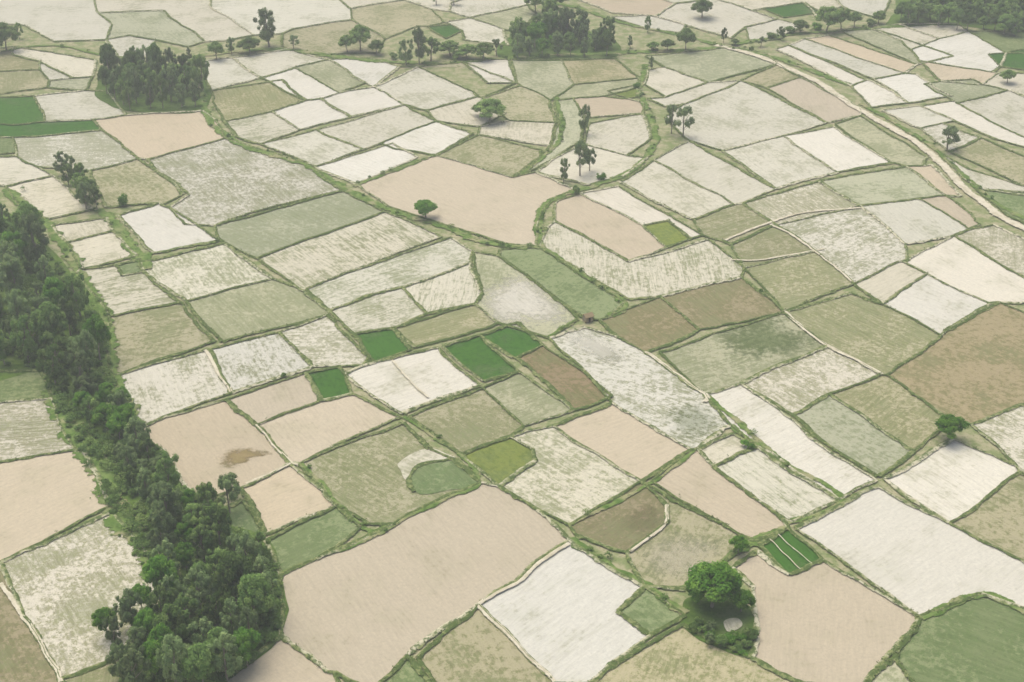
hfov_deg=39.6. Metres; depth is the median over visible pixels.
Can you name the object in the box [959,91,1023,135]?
stubble field
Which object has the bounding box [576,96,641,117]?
bare soil field
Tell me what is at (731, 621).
sandy clearing
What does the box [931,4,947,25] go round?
eucalyptus tree
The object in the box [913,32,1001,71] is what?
dry pale field
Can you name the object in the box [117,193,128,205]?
shrub
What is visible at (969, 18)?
mango tree
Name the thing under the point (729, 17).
stubble field
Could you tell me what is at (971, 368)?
brown grass field
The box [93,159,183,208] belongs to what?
olive grass field
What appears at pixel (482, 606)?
foot paths
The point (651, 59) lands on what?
eucalyptus tree
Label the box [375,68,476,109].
stubble field
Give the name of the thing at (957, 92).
weedy field
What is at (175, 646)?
eucalyptus tree
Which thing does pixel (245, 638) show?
leafy tree
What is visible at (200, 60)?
eucalyptus tree
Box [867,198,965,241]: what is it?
stubble field
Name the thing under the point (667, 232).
lush grass field
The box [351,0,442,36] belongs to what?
olive grass field
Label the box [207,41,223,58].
mango tree
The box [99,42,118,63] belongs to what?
eucalyptus tree
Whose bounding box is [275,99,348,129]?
dry pale field
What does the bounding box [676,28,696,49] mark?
mango tree
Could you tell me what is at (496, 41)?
slender tree
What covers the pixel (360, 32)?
mango tree
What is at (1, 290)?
eucalyptus tree
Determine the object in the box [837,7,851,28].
mango tree
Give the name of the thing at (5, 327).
eucalyptus tree
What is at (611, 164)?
stubble field
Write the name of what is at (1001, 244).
mottled stubble field
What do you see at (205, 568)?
eucalyptus tree
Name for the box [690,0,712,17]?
mango tree
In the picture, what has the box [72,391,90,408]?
leafy tree
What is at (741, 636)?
shrub
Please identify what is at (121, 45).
stubble field
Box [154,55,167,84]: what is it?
eucalyptus tree
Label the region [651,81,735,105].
stubble field
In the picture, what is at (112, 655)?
eucalyptus tree
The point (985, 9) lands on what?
eucalyptus tree
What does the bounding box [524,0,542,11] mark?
mango tree
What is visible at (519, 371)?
bund grass tufts
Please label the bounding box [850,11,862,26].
mango tree
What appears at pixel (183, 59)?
eucalyptus tree
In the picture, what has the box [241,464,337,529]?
bare soil field
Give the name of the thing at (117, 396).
eucalyptus tree
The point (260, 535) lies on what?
eucalyptus tree
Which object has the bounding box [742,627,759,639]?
shrub
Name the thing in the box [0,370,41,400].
green field
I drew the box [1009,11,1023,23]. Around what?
mango tree
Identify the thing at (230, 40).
eucalyptus tree
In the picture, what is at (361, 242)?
striped stubble field
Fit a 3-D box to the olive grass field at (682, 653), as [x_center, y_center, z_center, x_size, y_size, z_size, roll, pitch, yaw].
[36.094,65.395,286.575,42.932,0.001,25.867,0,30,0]
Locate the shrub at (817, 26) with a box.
[812,22,822,29]
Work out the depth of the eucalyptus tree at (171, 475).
331.16 m
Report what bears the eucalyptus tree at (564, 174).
on the ground
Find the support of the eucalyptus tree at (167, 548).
on the wood floor at (15, 361)
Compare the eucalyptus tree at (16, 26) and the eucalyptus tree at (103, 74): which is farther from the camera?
the eucalyptus tree at (16, 26)
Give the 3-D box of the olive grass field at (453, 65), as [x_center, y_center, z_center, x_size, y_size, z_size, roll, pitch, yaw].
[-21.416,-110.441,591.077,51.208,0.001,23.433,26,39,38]
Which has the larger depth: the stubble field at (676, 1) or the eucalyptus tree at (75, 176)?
the stubble field at (676, 1)
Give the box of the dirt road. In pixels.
[711,44,1023,228]
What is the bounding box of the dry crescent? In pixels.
[396,447,453,479]
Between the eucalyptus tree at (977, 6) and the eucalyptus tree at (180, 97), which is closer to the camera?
the eucalyptus tree at (180, 97)
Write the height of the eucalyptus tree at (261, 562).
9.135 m
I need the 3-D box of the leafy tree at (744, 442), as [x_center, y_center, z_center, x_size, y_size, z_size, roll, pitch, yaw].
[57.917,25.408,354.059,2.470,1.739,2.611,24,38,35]
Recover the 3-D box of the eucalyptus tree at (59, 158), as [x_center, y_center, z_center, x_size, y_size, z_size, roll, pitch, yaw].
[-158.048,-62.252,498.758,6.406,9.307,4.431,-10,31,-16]
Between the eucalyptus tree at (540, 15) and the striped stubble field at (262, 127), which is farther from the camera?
the eucalyptus tree at (540, 15)
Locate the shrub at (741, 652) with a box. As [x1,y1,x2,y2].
[738,650,747,655]
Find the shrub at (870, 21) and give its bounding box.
[866,18,876,25]
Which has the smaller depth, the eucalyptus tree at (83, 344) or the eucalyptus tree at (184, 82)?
the eucalyptus tree at (83, 344)
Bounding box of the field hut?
[582,312,593,322]
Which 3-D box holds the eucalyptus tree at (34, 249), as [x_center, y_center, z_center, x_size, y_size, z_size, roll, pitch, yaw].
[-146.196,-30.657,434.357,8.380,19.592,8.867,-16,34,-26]
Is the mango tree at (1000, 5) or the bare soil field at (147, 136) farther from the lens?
the mango tree at (1000, 5)
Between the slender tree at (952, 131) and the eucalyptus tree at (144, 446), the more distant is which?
the slender tree at (952, 131)
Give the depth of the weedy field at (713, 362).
393.36 m
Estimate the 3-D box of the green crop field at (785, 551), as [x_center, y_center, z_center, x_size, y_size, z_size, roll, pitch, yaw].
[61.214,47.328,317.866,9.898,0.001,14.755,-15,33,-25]
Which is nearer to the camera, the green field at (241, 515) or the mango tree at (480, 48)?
the green field at (241, 515)
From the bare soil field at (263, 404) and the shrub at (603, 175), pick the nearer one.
the bare soil field at (263, 404)
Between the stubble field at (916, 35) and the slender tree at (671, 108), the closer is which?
the slender tree at (671, 108)
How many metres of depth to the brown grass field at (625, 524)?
328.12 m
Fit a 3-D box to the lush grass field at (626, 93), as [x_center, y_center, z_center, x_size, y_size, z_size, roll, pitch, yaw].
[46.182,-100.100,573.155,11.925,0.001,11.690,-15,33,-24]
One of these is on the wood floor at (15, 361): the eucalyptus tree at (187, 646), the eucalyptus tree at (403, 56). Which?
the eucalyptus tree at (187, 646)
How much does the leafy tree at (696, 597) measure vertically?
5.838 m
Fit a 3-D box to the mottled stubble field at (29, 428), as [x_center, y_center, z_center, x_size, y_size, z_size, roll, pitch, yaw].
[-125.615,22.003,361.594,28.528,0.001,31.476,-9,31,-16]
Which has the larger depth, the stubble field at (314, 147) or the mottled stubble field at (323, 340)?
the stubble field at (314, 147)
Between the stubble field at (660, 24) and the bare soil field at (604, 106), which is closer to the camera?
the bare soil field at (604, 106)
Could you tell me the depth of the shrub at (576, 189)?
485.41 m
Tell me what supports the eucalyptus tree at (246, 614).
on the wood floor at (15, 361)
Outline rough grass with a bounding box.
[0,0,1023,677]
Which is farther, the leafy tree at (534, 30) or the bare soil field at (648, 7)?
the bare soil field at (648, 7)
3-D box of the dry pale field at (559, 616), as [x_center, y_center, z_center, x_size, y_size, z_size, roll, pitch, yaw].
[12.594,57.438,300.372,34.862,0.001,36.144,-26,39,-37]
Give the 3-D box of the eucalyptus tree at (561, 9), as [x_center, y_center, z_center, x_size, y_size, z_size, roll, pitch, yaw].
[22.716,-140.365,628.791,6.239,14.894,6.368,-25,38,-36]
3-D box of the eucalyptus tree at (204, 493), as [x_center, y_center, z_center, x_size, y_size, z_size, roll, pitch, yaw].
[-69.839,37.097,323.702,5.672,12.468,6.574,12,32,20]
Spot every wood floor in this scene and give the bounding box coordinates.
[0,210,287,681]
[96,64,209,113]
[497,27,621,60]
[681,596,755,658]
[883,0,1023,33]
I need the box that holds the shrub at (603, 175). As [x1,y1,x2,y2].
[596,172,606,179]
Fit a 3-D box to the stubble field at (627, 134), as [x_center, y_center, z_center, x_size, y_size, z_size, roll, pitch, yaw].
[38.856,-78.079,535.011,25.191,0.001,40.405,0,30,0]
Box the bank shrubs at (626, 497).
[2,1,992,650]
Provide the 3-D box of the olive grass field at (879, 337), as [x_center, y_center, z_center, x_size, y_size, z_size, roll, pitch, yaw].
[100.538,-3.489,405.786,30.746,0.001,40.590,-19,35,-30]
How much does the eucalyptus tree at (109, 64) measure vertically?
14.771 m
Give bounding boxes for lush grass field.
[465,437,532,483]
[614,89,634,97]
[647,221,689,244]
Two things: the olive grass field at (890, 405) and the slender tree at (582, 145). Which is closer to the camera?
the olive grass field at (890, 405)
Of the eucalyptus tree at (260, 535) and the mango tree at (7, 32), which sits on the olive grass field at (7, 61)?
the mango tree at (7, 32)
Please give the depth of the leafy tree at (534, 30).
615.30 m
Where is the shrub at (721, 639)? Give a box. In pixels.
[714,634,727,646]
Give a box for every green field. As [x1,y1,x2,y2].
[0,138,12,153]
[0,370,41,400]
[119,262,141,276]
[228,501,264,532]
[275,507,356,570]
[383,663,418,681]
[500,246,618,319]
[622,589,680,633]
[898,596,1023,681]
[972,32,1023,51]
[982,189,1023,219]
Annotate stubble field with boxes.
[0,0,112,40]
[0,157,51,186]
[0,401,74,460]
[0,515,153,672]
[8,176,88,219]
[11,48,93,77]
[14,130,134,169]
[35,90,126,121]
[40,64,67,80]
[58,219,106,241]
[70,233,134,269]
[81,267,170,317]
[96,0,251,41]
[106,36,154,58]
[122,353,226,421]
[145,244,274,299]
[151,139,337,225]
[208,58,256,88]
[209,333,306,388]
[211,0,352,35]
[229,113,297,142]
[232,50,329,76]
[261,130,360,164]
[263,212,437,287]
[285,316,367,366]
[305,239,471,307]
[321,106,432,148]
[330,288,423,332]
[342,0,396,7]
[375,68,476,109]
[406,265,482,310]
[407,0,454,10]
[428,97,496,124]
[445,18,504,43]
[450,0,524,16]
[482,120,553,143]
[502,427,635,523]
[540,147,641,185]
[544,223,743,298]
[551,328,729,447]
[586,115,647,153]
[616,15,684,33]
[623,159,729,218]
[645,67,706,95]
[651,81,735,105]
[654,0,773,38]
[656,143,775,203]
[667,0,693,3]
[668,81,822,149]
[699,437,747,464]
[720,449,832,518]
[721,0,840,14]
[723,137,835,186]
[743,347,875,414]
[745,19,797,40]
[749,181,860,223]
[778,207,905,280]
[789,39,903,77]
[840,0,887,16]
[853,263,922,300]
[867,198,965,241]
[876,27,936,48]
[884,105,951,127]
[910,26,966,36]
[924,124,980,151]
[952,160,1023,190]
[953,225,1023,275]
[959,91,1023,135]
[975,407,1023,469]
[982,73,1023,93]
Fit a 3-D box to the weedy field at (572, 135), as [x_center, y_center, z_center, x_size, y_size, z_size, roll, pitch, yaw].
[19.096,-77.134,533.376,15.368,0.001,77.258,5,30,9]
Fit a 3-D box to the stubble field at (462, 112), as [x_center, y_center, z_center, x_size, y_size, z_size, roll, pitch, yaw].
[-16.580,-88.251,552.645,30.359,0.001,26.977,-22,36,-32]
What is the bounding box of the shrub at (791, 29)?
[785,26,794,32]
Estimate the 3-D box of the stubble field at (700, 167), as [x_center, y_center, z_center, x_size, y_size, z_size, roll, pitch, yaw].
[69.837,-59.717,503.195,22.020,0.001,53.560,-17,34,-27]
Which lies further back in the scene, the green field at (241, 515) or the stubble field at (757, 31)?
the stubble field at (757, 31)
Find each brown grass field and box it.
[0,574,59,681]
[571,482,666,548]
[603,298,696,350]
[666,277,782,330]
[887,301,1023,419]
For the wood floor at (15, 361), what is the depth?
362.73 m
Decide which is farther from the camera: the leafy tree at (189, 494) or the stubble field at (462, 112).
the stubble field at (462, 112)
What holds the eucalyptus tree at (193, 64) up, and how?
on the wood floor at (174, 105)
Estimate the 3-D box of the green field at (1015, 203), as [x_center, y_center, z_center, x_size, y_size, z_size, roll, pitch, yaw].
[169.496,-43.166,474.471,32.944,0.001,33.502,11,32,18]
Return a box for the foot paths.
[0,208,880,681]
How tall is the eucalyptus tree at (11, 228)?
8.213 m
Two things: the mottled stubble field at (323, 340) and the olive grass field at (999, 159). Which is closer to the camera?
the mottled stubble field at (323, 340)
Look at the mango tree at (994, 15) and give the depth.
637.61 m
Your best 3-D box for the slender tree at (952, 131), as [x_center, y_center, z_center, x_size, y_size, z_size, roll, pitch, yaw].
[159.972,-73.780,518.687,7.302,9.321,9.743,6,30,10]
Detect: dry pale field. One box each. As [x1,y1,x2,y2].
[118,204,218,252]
[262,69,334,98]
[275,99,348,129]
[315,146,416,180]
[323,87,404,114]
[334,59,395,84]
[348,352,474,412]
[384,123,472,153]
[465,60,513,83]
[483,540,650,681]
[582,187,701,238]
[710,384,874,495]
[777,45,862,83]
[783,126,885,171]
[797,490,1023,613]
[855,81,906,106]
[876,74,943,100]
[883,276,986,333]
[888,439,1020,520]
[903,237,1023,301]
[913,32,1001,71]
[924,103,1023,144]
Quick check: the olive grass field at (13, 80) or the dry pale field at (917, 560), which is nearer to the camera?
the dry pale field at (917, 560)
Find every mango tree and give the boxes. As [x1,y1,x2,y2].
[0,21,19,49]
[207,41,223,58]
[236,36,260,52]
[338,34,354,51]
[348,24,371,50]
[368,39,383,54]
[439,40,460,55]
[457,44,475,58]
[474,42,492,58]
[474,98,505,121]
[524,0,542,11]
[645,41,659,47]
[660,38,674,49]
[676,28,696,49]
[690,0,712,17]
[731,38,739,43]
[793,19,809,32]
[814,6,841,31]
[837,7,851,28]
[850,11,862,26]
[872,10,885,22]
[909,5,928,22]
[925,3,936,20]
[942,2,956,23]
[960,12,977,29]
[988,9,1004,30]
[991,1,1006,11]
[996,0,1017,7]
[999,69,1016,82]
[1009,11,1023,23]
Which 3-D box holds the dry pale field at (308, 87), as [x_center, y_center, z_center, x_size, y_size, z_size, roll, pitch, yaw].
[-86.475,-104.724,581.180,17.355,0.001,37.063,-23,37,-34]
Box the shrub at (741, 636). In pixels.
[735,630,748,640]
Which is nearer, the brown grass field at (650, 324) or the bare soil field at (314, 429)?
the bare soil field at (314, 429)
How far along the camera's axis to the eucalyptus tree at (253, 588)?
289.52 m
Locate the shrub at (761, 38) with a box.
[755,36,766,43]
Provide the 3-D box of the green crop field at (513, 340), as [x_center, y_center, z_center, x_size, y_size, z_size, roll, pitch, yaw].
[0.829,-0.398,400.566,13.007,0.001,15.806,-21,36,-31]
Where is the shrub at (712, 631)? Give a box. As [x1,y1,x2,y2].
[704,629,714,637]
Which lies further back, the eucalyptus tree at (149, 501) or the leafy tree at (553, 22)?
the leafy tree at (553, 22)
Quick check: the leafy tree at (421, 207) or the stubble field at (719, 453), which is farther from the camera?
the leafy tree at (421, 207)
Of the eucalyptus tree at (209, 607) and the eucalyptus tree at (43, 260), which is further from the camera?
the eucalyptus tree at (43, 260)
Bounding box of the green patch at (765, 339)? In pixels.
[728,323,797,354]
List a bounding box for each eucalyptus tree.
[0,202,12,222]
[0,217,7,233]
[0,221,15,237]
[0,239,19,281]
[0,251,25,294]
[0,281,3,311]
[0,330,12,364]
[1,319,16,351]
[3,288,30,321]
[9,314,37,362]
[10,201,44,242]
[10,288,28,312]
[14,22,23,38]
[16,312,39,344]
[18,211,49,264]
[25,295,49,314]
[30,300,67,336]
[34,255,54,281]
[35,344,67,385]
[38,330,66,364]
[53,151,68,174]
[56,376,69,390]
[57,296,77,335]
[60,163,73,184]
[62,271,89,315]
[64,155,75,172]
[64,279,74,296]
[64,337,78,359]
[66,351,89,385]
[70,172,82,190]
[71,376,96,397]
[72,162,87,180]
[73,328,98,369]
[74,181,91,207]
[76,176,93,202]
[80,395,99,418]
[83,309,102,324]
[87,179,96,196]
[88,186,101,208]
[88,371,103,389]
[96,65,110,93]
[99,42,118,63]
[99,52,116,70]
[102,615,122,648]
[105,643,127,677]
[106,71,119,98]
[107,389,135,406]
[111,441,125,457]
[111,587,143,625]
[115,79,127,104]
[115,444,137,468]
[115,643,151,681]
[120,50,139,67]
[122,62,140,87]
[122,86,133,109]
[123,416,150,452]
[123,465,135,486]
[124,626,145,651]
[125,65,142,102]
[129,45,139,55]
[135,466,152,497]
[136,44,152,67]
[136,60,148,85]
[136,458,151,474]
[138,437,159,462]
[140,68,157,89]
[142,82,154,107]
[145,42,162,74]
[145,508,176,549]
[146,482,172,505]
[146,585,174,621]
[149,455,175,474]
[149,500,172,532]
[150,480,182,517]
[150,537,179,571]
[151,450,180,484]
[151,603,188,638]
[152,75,167,107]
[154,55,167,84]
[155,633,186,681]
[158,65,178,101]
[158,574,181,608]
[162,47,176,65]
[165,63,177,78]
[170,505,184,528]
[170,592,203,634]
[172,483,188,502]
[173,83,187,106]
[176,53,190,75]
[180,77,188,92]
[180,564,218,614]
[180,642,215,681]
[181,643,190,656]
[182,502,202,527]
[186,47,191,58]
[186,524,217,561]
[186,616,212,643]
[188,58,200,75]
[188,81,200,105]
[190,561,211,586]
[191,53,209,90]
[193,75,203,96]
[193,481,217,505]
[194,503,216,534]
[198,499,232,544]
[203,626,230,656]
[204,591,225,623]
[205,546,226,574]
[206,628,243,681]
[212,550,252,603]
[219,596,242,633]
[225,36,234,54]
[225,532,241,551]
[231,530,261,565]
[235,607,260,644]
[237,573,275,624]
[249,530,270,554]
[252,554,272,578]
[253,7,275,46]
[261,571,276,610]
[398,38,413,64]
[410,26,425,62]
[421,36,440,60]
[508,16,525,42]
[510,33,526,57]
[521,21,529,36]
[524,38,534,55]
[531,16,540,22]
[537,0,556,21]
[541,8,560,38]
[542,0,558,12]
[551,31,564,54]
[555,6,575,34]
[558,7,563,36]
[560,157,569,182]
[563,31,575,43]
[564,36,575,55]
[571,8,589,30]
[572,15,588,42]
[575,23,589,40]
[578,104,590,132]
[580,37,588,56]
[589,29,599,49]
[598,16,615,46]
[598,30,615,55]
[627,35,632,46]
[644,16,650,29]
[649,56,653,67]
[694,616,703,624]
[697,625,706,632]
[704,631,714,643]
[721,27,727,42]
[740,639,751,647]
[776,26,785,39]
[894,1,907,20]
[901,3,917,24]
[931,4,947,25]
[935,0,949,5]
[950,8,964,29]
[955,1,963,8]
[962,3,971,14]
[971,0,983,18]
[982,0,991,11]
[982,4,997,16]
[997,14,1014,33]
[1008,18,1023,35]
[1018,0,1023,14]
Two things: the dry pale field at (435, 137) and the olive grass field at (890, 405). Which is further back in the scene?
the dry pale field at (435, 137)
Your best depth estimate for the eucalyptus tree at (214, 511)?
313.98 m
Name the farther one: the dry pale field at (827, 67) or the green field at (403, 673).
the dry pale field at (827, 67)
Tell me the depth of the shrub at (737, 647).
289.67 m
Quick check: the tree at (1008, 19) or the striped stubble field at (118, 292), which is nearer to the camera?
the striped stubble field at (118, 292)
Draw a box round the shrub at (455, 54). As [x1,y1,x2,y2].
[452,51,460,58]
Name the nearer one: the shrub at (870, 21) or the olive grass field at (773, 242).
the olive grass field at (773, 242)
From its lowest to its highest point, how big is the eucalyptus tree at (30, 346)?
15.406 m
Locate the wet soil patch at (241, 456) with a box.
[220,450,264,465]
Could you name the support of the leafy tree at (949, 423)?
on the ground
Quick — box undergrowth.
[0,222,284,681]
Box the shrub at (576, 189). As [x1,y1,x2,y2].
[573,185,580,193]
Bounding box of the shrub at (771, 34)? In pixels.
[767,32,776,37]
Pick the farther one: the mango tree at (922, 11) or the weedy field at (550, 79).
the mango tree at (922, 11)
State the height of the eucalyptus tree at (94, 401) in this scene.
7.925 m
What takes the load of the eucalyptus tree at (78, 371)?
on the wood floor at (15, 361)
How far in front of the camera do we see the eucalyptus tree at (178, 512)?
322.65 m
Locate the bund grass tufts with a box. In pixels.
[3,1,1023,681]
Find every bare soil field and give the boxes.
[0,449,106,556]
[95,110,225,158]
[144,400,285,492]
[227,374,319,425]
[228,643,331,681]
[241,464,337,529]
[260,390,391,459]
[283,483,564,681]
[360,155,570,241]
[556,194,664,262]
[559,402,685,476]
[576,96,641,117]
[582,0,673,15]
[650,451,779,537]
[736,557,918,681]
[768,78,858,121]
[812,36,912,71]
[908,166,954,194]
[919,195,977,227]
[921,61,995,81]
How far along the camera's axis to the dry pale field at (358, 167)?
510.07 m
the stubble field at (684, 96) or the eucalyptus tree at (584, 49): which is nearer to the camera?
the stubble field at (684, 96)
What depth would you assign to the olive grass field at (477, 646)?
288.35 m
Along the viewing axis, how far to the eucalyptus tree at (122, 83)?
557.36 m
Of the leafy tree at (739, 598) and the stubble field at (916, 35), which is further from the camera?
the stubble field at (916, 35)
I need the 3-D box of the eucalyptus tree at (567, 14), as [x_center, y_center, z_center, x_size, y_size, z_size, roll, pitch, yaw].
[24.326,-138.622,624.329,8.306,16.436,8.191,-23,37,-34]
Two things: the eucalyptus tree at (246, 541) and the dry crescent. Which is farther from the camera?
the dry crescent
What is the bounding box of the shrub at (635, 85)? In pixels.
[632,82,639,87]
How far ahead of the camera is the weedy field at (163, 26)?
646.97 m
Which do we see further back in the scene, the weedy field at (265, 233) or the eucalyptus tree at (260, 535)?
the weedy field at (265, 233)
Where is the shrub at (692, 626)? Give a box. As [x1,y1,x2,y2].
[688,621,697,632]
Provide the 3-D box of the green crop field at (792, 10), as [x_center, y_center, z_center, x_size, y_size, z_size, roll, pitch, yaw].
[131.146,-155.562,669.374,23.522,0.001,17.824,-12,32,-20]
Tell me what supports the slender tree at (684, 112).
on the stubble field at (739, 113)
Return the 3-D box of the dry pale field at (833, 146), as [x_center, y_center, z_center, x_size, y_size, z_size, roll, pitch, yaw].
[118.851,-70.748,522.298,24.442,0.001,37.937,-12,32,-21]
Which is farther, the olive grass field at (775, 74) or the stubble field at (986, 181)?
the olive grass field at (775, 74)
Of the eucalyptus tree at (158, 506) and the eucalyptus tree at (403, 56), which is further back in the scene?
the eucalyptus tree at (403, 56)
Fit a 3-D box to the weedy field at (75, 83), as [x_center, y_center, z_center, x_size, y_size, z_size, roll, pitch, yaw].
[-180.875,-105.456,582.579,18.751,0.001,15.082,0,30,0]
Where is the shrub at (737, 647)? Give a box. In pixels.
[731,643,742,650]
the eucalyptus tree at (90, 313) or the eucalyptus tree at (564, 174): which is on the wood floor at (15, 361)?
the eucalyptus tree at (90, 313)
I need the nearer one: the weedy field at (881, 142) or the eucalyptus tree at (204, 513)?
the eucalyptus tree at (204, 513)
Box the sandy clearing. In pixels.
[722,616,740,627]
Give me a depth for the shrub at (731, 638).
291.61 m
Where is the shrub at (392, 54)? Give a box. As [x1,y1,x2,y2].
[389,52,397,57]
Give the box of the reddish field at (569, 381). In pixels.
[520,345,604,406]
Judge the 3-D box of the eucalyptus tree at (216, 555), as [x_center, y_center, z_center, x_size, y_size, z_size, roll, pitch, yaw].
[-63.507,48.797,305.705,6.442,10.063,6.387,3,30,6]
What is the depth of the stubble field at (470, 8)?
676.26 m
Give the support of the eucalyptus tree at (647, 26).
on the ground
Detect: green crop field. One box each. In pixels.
[0,97,46,125]
[0,120,97,137]
[308,368,350,394]
[358,330,405,359]
[430,24,460,38]
[448,336,513,380]
[483,327,541,356]
[760,3,816,17]
[761,529,816,577]
[986,50,1023,67]
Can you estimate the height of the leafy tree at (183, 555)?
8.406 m
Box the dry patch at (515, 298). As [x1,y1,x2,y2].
[488,278,566,321]
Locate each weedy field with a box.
[49,77,89,88]
[100,12,208,45]
[185,279,324,344]
[219,190,382,258]
[295,60,366,91]
[473,5,535,29]
[475,253,573,335]
[483,372,571,423]
[512,61,573,98]
[529,99,584,170]
[553,78,635,100]
[650,48,772,82]
[659,312,822,391]
[793,398,911,477]
[826,166,941,204]
[838,116,929,165]
[842,28,919,63]
[876,661,912,681]
[926,79,1010,101]
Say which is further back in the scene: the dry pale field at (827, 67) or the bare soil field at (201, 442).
the dry pale field at (827, 67)
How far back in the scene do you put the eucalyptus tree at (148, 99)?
554.67 m
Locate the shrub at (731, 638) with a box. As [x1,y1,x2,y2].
[724,629,736,643]
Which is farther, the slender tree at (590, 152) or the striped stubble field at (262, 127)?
the striped stubble field at (262, 127)
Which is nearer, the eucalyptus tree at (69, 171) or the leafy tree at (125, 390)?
the leafy tree at (125, 390)
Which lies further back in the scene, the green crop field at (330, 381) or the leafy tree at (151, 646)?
the green crop field at (330, 381)
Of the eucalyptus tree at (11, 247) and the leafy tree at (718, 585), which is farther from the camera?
the eucalyptus tree at (11, 247)
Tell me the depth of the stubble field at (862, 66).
607.13 m
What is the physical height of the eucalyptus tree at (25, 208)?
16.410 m
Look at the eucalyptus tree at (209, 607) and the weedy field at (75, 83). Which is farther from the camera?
the weedy field at (75, 83)
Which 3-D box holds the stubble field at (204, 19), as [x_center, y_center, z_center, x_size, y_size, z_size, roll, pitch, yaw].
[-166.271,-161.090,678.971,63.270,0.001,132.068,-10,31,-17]
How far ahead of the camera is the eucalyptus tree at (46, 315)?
386.80 m
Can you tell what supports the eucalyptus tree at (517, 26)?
on the wood floor at (614, 47)
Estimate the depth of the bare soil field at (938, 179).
499.13 m
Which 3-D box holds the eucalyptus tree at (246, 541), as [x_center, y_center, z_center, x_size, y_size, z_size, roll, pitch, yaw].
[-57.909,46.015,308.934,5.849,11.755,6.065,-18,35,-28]
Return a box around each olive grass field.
[0,48,38,70]
[0,70,48,93]
[65,659,119,681]
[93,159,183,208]
[108,303,208,370]
[211,83,303,120]
[282,20,382,54]
[305,424,460,525]
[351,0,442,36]
[396,304,498,350]
[409,389,529,451]
[418,608,550,681]
[425,63,464,66]
[439,135,538,177]
[485,87,553,123]
[566,59,633,82]
[603,625,793,681]
[628,487,733,586]
[693,203,770,243]
[733,227,813,265]
[744,65,798,87]
[748,253,847,308]
[790,294,940,373]
[834,374,944,447]
[951,475,1023,562]
[954,138,1023,186]
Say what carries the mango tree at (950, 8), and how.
on the wood floor at (893, 18)
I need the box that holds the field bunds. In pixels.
[0,0,1023,681]
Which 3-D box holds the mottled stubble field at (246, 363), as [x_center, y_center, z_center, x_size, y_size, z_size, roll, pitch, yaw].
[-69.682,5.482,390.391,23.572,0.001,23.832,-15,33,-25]
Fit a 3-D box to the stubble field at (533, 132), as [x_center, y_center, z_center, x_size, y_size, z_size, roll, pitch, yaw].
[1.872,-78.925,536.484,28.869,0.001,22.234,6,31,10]
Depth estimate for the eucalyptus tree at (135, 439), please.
347.58 m
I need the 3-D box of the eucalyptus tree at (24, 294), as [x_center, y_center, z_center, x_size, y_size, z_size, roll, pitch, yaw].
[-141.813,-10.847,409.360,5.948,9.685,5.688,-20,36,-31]
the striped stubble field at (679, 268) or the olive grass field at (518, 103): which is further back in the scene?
the olive grass field at (518, 103)
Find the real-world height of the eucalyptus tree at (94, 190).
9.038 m
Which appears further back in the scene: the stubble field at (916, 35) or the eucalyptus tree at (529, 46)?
the stubble field at (916, 35)
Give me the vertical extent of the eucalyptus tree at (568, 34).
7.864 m
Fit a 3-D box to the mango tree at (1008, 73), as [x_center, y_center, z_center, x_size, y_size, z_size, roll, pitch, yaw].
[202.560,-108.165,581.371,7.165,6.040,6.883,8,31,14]
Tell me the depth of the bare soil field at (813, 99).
566.33 m
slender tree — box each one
[216,472,240,512]
[288,35,299,48]
[491,38,502,55]
[574,140,590,175]
[586,148,596,170]
[665,104,678,133]
[674,105,694,136]
[942,125,960,149]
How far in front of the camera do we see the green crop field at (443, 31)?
643.14 m
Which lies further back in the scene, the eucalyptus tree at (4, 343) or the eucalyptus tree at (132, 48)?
the eucalyptus tree at (132, 48)
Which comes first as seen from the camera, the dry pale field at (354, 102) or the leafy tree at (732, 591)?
the leafy tree at (732, 591)
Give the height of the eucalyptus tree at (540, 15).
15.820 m
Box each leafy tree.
[0,231,27,257]
[40,276,68,305]
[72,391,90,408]
[81,313,111,360]
[90,402,117,429]
[91,607,118,631]
[94,388,109,403]
[99,382,113,392]
[105,412,127,439]
[111,402,140,423]
[115,386,131,397]
[130,583,151,607]
[132,607,158,634]
[141,553,178,590]
[142,639,164,674]
[147,622,174,643]
[174,522,193,541]
[174,542,195,571]
[180,487,199,507]
[230,626,262,666]
[414,199,437,216]
[526,22,543,47]
[536,38,550,53]
[543,18,560,30]
[685,580,706,602]
[686,560,743,607]
[711,566,742,592]
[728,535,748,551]
[730,589,755,611]
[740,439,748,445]
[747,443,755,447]
[934,414,970,439]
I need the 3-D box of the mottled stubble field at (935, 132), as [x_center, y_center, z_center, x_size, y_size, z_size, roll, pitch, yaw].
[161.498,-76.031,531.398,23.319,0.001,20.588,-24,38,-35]
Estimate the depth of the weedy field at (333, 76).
590.83 m
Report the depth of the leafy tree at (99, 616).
289.92 m
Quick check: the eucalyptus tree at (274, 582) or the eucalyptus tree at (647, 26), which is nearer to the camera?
the eucalyptus tree at (274, 582)
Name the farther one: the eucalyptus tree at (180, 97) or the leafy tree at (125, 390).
the eucalyptus tree at (180, 97)
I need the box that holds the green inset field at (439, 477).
[411,459,475,494]
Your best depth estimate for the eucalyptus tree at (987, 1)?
657.86 m
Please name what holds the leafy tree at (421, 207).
on the bare soil field at (484, 202)

